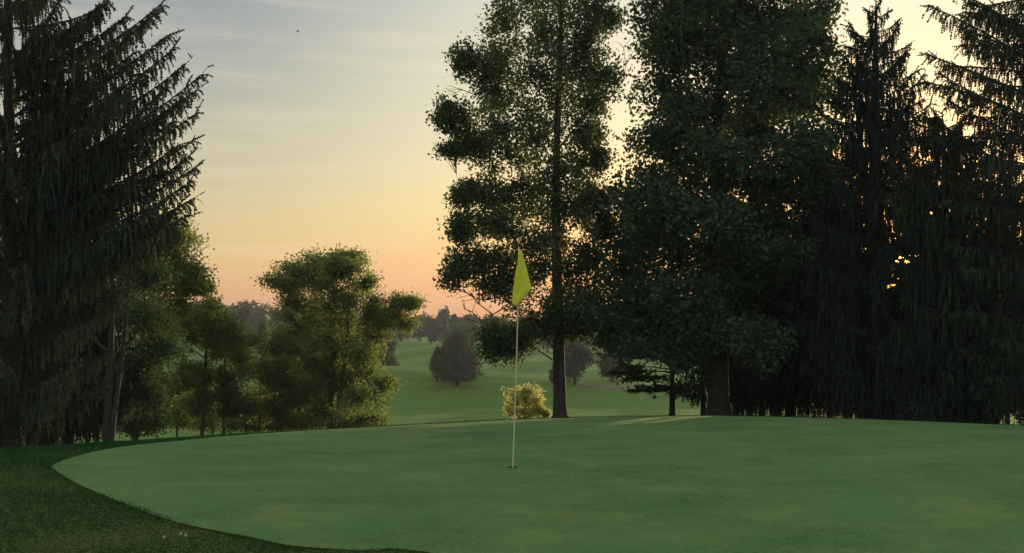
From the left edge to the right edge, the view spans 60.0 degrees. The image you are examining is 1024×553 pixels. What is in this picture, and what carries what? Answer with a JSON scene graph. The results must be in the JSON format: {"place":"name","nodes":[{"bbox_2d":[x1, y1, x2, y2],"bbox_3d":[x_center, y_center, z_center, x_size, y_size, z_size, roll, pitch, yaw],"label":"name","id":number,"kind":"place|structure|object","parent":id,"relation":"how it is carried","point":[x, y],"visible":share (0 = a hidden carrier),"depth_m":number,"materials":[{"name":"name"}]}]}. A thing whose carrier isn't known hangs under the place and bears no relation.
{"place":"outdoors","nodes":[
{"label":"outdoors","id":0,"kind":"place"},
{"bbox_2d":[0,317,1022,552],"bbox_3d":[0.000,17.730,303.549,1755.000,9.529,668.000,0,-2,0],"label":"ground","id":1,"kind":"structure","parent":0,"point":[425,397],"depth_m":87.81,"materials":[{"name":"green plant"}]},
{"bbox_2d":[0,102,105,446],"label":"spruce tree","id":2,"kind":"object","parent":1,"relation":"on","point":[17,130],"depth_m":23.00,"materials":[{"name":"green plant"}]},
{"bbox_2d":[0,67,154,446],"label":"spruce tree","id":3,"kind":"object","parent":1,"relation":"on","point":[89,429],"visible":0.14,"depth_m":20.08,"materials":[{"name":"green plant"}]},
{"bbox_2d":[0,0,213,448],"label":"spruce tree","id":4,"kind":"object","parent":1,"relation":"on","point":[71,192],"visible":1,"depth_m":16.35,"materials":[{"name":"green plant"}]},
{"bbox_2d":[21,223,192,441],"bbox_3d":[-9.327,1.256,19.880,4.249,5.398,3.412,0,-2,0],"label":"twin stemmed tree","id":5,"kind":"object","parent":1,"relation":"on","point":[153,354],"visible":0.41,"depth_m":19.78,"materials":[{"name":"green plant"}]},
{"bbox_2d":[99,211,219,440],"bbox_3d":[-10.266,1.508,25.116,4.099,6.975,3.152,0,-2,0],"label":"leafy tree","id":6,"kind":"object","parent":1,"relation":"on","point":[193,282],"visible":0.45,"depth_m":25.00,"materials":[{"name":"green plant"}]},
{"bbox_2d":[161,366,210,435],"bbox_3d":[-11.665,4.660,30.962,1.983,3.498,1.792,0,-2,0],"label":"bush","id":7,"kind":"object","parent":1,"relation":"on","point":[183,421],"visible":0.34,"depth_m":30.68,"materials":[{"name":"green plant"}]},
{"bbox_2d":[182,382,244,434],"bbox_3d":[-11.884,5.739,35.207,2.632,3.483,2.074,-1,-3,34],"label":"bush","id":8,"kind":"object","parent":1,"relation":"on","point":[211,425],"visible":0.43,"depth_m":34.74,"materials":[{"name":"green plant"}]},
{"bbox_2d":[166,293,264,435],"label":"young tree","id":9,"kind":"object","parent":1,"relation":"on","point":[215,316],"visible":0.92,"depth_m":28.08,"materials":[{"name":"green plant"}]},
{"bbox_2d":[196,325,269,433],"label":"young tree","id":10,"kind":"object","parent":1,"relation":"on","point":[234,405],"visible":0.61,"depth_m":29.94,"materials":[{"name":"green plant"}]},
{"bbox_2d":[227,301,241,320],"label":"tree","id":11,"kind":"object","parent":1,"relation":"on","point":[238,303],"visible":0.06,"depth_m":228.64,"materials":[{"name":"green plant"}]},
{"bbox_2d":[215,380,266,433],"bbox_3d":[-10.956,5.913,35.961,2.309,3.386,1.574,-1,-2,16],"label":"bush","id":12,"kind":"object","parent":1,"relation":"on","point":[248,428],"visible":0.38,"depth_m":35.69,"materials":[{"name":"green plant"}]},
{"bbox_2d":[234,299,261,335],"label":"tree","id":13,"kind":"object","parent":1,"relation":"on","point":[244,306],"visible":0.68,"depth_m":209.56,"materials":[{"name":"green plant"}]},
{"bbox_2d":[244,359,278,431],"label":"young tree","id":14,"kind":"object","parent":1,"relation":"on","point":[259,422],"visible":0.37,"depth_m":32.90,"materials":[{"name":"green plant"}]},
{"bbox_2d":[252,302,270,334],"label":"tree","id":15,"kind":"object","parent":1,"relation":"on","point":[262,315],"visible":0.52,"depth_m":222.20,"materials":[{"name":"green plant"}]},
{"bbox_2d":[254,319,268,358],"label":"broadleaf tree","id":16,"kind":"object","parent":1,"relation":"on","point":[263,327],"visible":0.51,"depth_m":109.71,"materials":[{"name":"green plant"}]},
{"bbox_2d":[248,386,303,431],"bbox_3d":[-9.604,5.946,36.012,2.466,3.038,1.590,0,-2,0],"label":"bush","id":17,"kind":"object","parent":1,"relation":"on","point":[269,428],"visible":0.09,"depth_m":35.72,"materials":[{"name":"green plant"}]},
{"bbox_2d":[266,306,287,336],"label":"tree","id":18,"kind":"object","parent":1,"relation":"on","point":[270,312],"visible":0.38,"depth_m":204.21,"materials":[{"name":"green plant"}]},
{"bbox_2d":[248,326,314,431],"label":"young tree","id":19,"kind":"object","parent":1,"relation":"on","point":[275,374],"visible":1,"depth_m":30.41,"materials":[{"name":"green plant"}]},
{"bbox_2d":[284,308,304,328],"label":"tree","id":20,"kind":"object","parent":1,"relation":"on","point":[293,321],"visible":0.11,"depth_m":215.08,"materials":[{"name":"green plant"}]},
{"bbox_2d":[286,402,324,430],"bbox_3d":[-7.659,5.633,33.992,1.981,2.043,1.553,1,-2,-25],"label":"bush","id":21,"kind":"object","parent":1,"relation":"on","point":[306,428],"visible":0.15,"depth_m":33.77,"materials":[{"name":"green plant"}]},
{"bbox_2d":[250,243,430,429],"bbox_3d":[-6.660,2.516,32.972,6.607,7.547,4.769,-1,-3,34],"label":"spreading tree","id":22,"kind":"object","parent":1,"relation":"on","point":[345,382],"visible":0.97,"depth_m":32.47,"materials":[{"name":"green plant"}]},
{"bbox_2d":[351,312,368,334],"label":"tree","id":23,"kind":"object","parent":1,"relation":"on","point":[359,326],"visible":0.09,"depth_m":220.44,"materials":[{"name":"green plant"}]},
{"bbox_2d":[340,408,391,427],"bbox_3d":[-5.963,5.927,34.797,2.460,1.530,1.393,0,-2,-12],"label":"bush","id":24,"kind":"object","parent":1,"relation":"on","point":[385,420],"visible":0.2,"depth_m":34.81,"materials":[{"name":"green plant"}]},
{"bbox_2d":[378,330,399,365],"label":"broadleaf tree","id":25,"kind":"object","parent":1,"relation":"on","point":[391,349],"visible":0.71,"depth_m":119.52,"materials":[{"name":"green plant"}]},
{"bbox_2d":[393,314,415,341],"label":"tree","id":26,"kind":"object","parent":1,"relation":"on","point":[402,336],"visible":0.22,"depth_m":214.94,"materials":[{"name":"green plant"}]},
{"bbox_2d":[410,311,429,340],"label":"tree","id":27,"kind":"object","parent":1,"relation":"on","point":[419,333],"visible":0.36,"depth_m":228.57,"materials":[{"name":"green plant"}]},
{"bbox_2d":[419,315,444,343],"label":"tree","id":28,"kind":"object","parent":1,"relation":"on","point":[432,328],"visible":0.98,"depth_m":209.55,"materials":[{"name":"green plant"}]},
{"bbox_2d":[430,346,442,381],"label":"pine tree","id":29,"kind":"object","parent":1,"relation":"on","point":[436,352],"visible":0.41,"depth_m":100.97,"materials":[{"name":"green plant"}]},
{"bbox_2d":[437,306,449,342],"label":"tree","id":30,"kind":"object","parent":1,"relation":"on","point":[443,314],"visible":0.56,"depth_m":221.58,"materials":[{"name":"green plant"}]},
{"bbox_2d":[427,337,464,374],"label":"pine tree","id":31,"kind":"object","parent":1,"relation":"on","point":[446,357],"visible":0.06,"depth_m":101.69,"materials":[{"name":"green plant"}]},
{"bbox_2d":[427,331,486,386],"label":"broadleaf tree","id":32,"kind":"object","parent":1,"relation":"on","point":[457,352],"visible":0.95,"depth_m":98.72,"materials":[{"name":"green plant"}]},
{"bbox_2d":[446,313,467,334],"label":"tree","id":33,"kind":"object","parent":1,"relation":"on","point":[452,318],"visible":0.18,"depth_m":204.38,"materials":[{"name":"green plant"}]},
{"bbox_2d":[441,318,478,348],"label":"broadleaf tree","id":34,"kind":"object","parent":1,"relation":"on","point":[460,328],"visible":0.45,"depth_m":167.51,"materials":[{"name":"green plant"}]},
{"bbox_2d":[459,313,483,343],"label":"tree","id":35,"kind":"object","parent":1,"relation":"on","point":[474,319],"visible":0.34,"depth_m":216.29,"materials":[{"name":"green plant"}]},
{"bbox_2d":[481,312,497,327],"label":"tree","id":36,"kind":"object","parent":1,"relation":"on","point":[484,317],"visible":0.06,"depth_m":227.50,"materials":[{"name":"green plant"}]},
{"bbox_2d":[496,315,516,325],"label":"tree","id":37,"kind":"object","parent":1,"relation":"on","point":[506,320],"visible":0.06,"depth_m":210.82,"materials":[{"name":"green plant"}]},
{"bbox_2d":[501,382,551,418],"bbox_3d":[0.452,3.865,26.879,1.601,1.381,1.090,0,-2,0],"label":"bush","id":38,"kind":"object","parent":1,"relation":"on","point":[527,392],"visible":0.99,"depth_m":26.77,"materials":[{"name":"green plant"}]},
{"bbox_2d":[425,0,634,417],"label":"oak tree","id":39,"kind":"object","parent":1,"relation":"on","point":[562,314],"visible":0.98,"depth_m":23.56,"materials":[{"name":"green plant"}]},
{"bbox_2d":[53,416,1023,552],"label":"putting green","id":40,"kind":"object","parent":1,"relation":"on","point":[702,484],"visible":1,"depth_m":8.09,"materials":[{"name":"green plant"}]},
{"bbox_3d":[0.003,2.037,9.130,0.108,0.146,0.108,0,-2,0],"label":"golf cup","id":41,"kind":"object","parent":40,"relation":"in","visible":0},
{"bbox_2d":[512,247,530,467],"bbox_3d":[0.098,0.897,9.152,0.208,2.403,0.063,0,-2,0],"label":"flagstick","id":42,"kind":"object","parent":41,"relation":"in","point":[522,287],"visible":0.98,"depth_m":9.18,"materials":[{"name":"fabric"}]},
{"bbox_2d":[538,317,552,351],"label":"tree","id":43,"kind":"object","parent":1,"relation":"on","point":[543,344],"visible":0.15,"depth_m":203.96,"materials":[{"name":"green plant"}]},
{"bbox_2d":[548,363,567,383],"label":"shrub","id":44,"kind":"object","parent":1,"relation":"on","point":[551,376],"visible":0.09,"depth_m":102.26,"materials":[{"name":"green plant"}]},
{"bbox_2d":[564,338,596,384],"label":"broadleaf tree","id":45,"kind":"object","parent":1,"relation":"on","point":[580,354],"visible":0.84,"depth_m":102.43,"materials":[{"name":"green plant"}]},
{"bbox_2d":[582,332,595,350],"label":"tree","id":46,"kind":"object","parent":1,"relation":"on","point":[587,339],"visible":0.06,"depth_m":227.56,"materials":[{"name":"green plant"}]},
{"bbox_2d":[592,351,625,381],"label":"broadleaf tree","id":47,"kind":"object","parent":1,"relation":"on","point":[606,360],"visible":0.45,"depth_m":106.69,"materials":[{"name":"green plant"}]},
{"bbox_2d":[604,286,707,414],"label":"pine tree","id":48,"kind":"object","parent":1,"relation":"on","point":[658,388],"visible":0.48,"depth_m":25.78,"materials":[{"name":"green plant"}]},
{"bbox_2d":[662,249,736,415],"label":"spruce tree","id":49,"kind":"object","parent":1,"relation":"on","point":[702,400],"visible":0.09,"depth_m":27.81,"materials":[{"name":"green plant"}]},
{"bbox_2d":[580,0,858,415],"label":"maple tree","id":50,"kind":"object","parent":1,"relation":"on","point":[688,35],"visible":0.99,"depth_m":24.06,"materials":[{"name":"green plant"}]},
{"bbox_2d":[699,257,777,415],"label":"spruce tree","id":51,"kind":"object","parent":1,"relation":"on","point":[735,412],"visible":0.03,"depth_m":28.80,"materials":[{"name":"green plant"}]},
{"bbox_2d":[697,196,796,415],"bbox_3d":[9.069,1.175,33.917,4.917,9.219,4.942,0,-2,0],"label":"spruce tree","id":52,"kind":"object","parent":1,"relation":"on","point":[770,374],"visible":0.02,"depth_m":33.17,"materials":[{"name":"green plant"}]},
{"bbox_2d":[726,197,812,415],"bbox_3d":[8.069,0.573,28.065,3.538,8.391,3.413,0,-2,0],"label":"spruce tree","id":53,"kind":"object","parent":1,"relation":"on","point":[740,401],"visible":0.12,"depth_m":27.69,"materials":[{"name":"green plant"}]},
{"bbox_2d":[728,122,853,417],"bbox_3d":[8.710,-0.008,26.954,4.527,9.492,4.351,0,-2,0],"label":"spruce tree","id":54,"kind":"object","parent":1,"relation":"on","point":[792,379],"visible":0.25,"depth_m":26.42,"materials":[{"name":"green plant"}]},
{"bbox_2d":[766,407,826,416],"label":"bush","id":55,"kind":"object","parent":1,"relation":"on","point":[824,414],"visible":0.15,"depth_m":32.86,"materials":[{"name":"green plant"}]},
{"bbox_2d":[796,193,862,417],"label":"spruce tree","id":56,"kind":"object","parent":1,"relation":"on","point":[828,413],"visible":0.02,"depth_m":32.67,"materials":[{"name":"green plant"}]},
{"bbox_2d":[810,402,859,418],"bbox_3d":[12.334,5.016,34.086,2.709,1.716,1.495,-1,-3,32],"label":"bush","id":57,"kind":"object","parent":1,"relation":"on","point":[838,415],"visible":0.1,"depth_m":33.80,"materials":[{"name":"green plant"}]},
{"bbox_2d":[781,46,939,419],"bbox_3d":[10.122,-1.020,24.420,5.184,10.935,4.974,-1,-2,27],"label":"spruce tree","id":58,"kind":"object","parent":1,"relation":"on","point":[837,224],"visible":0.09,"depth_m":24.30,"materials":[{"name":"green plant"}]},
{"bbox_2d":[781,0,981,419],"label":"spruce tree","id":59,"kind":"object","parent":1,"relation":"on","point":[866,390],"visible":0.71,"depth_m":22.73,"materials":[{"name":"green plant"}]},
{"bbox_2d":[887,185,953,377],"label":"spruce tree","id":60,"kind":"object","parent":1,"relation":"on","point":[890,286],"depth_m":31.75,"materials":[{"name":"green plant"}]},
{"bbox_2d":[878,107,1020,424],"bbox_3d":[10.328,0.181,21.021,3.201,8.428,3.171,0,-2,0],"label":"spruce tree","id":61,"kind":"object","parent":1,"relation":"on","point":[937,279],"visible":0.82,"depth_m":20.62,"materials":[{"name":"green plant"}]},
{"bbox_2d":[912,0,1023,422],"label":"spruce tree","id":62,"kind":"object","parent":1,"relation":"on","point":[1005,51],"visible":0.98,"depth_m":19.14,"materials":[{"name":"green plant"}]},
{"bbox_2d":[967,147,1023,425],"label":"spruce tree","id":63,"kind":"object","parent":1,"relation":"on","point":[1015,239],"visible":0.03,"depth_m":29.44,"materials":[{"name":"green plant"}]},
{"bbox_2d":[0,414,1023,552],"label":"rough grass","id":64,"kind":"structure","parent":0,"point":[27,450],"depth_m":7.20,"materials":[{"name":"green plant"}]},
{"bbox_2d":[0,0,1023,320],"label":"sky","id":65,"kind":"structure","parent":0,"point":[319,133],"materials":[{"name":"orange"}]},
{"bbox_2d":[585,385,634,388],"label":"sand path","id":66,"kind":"structure","parent":0,"point":[607,386],"depth_m":103.74,"materials":[{"name":"beige sand"}]}
]}

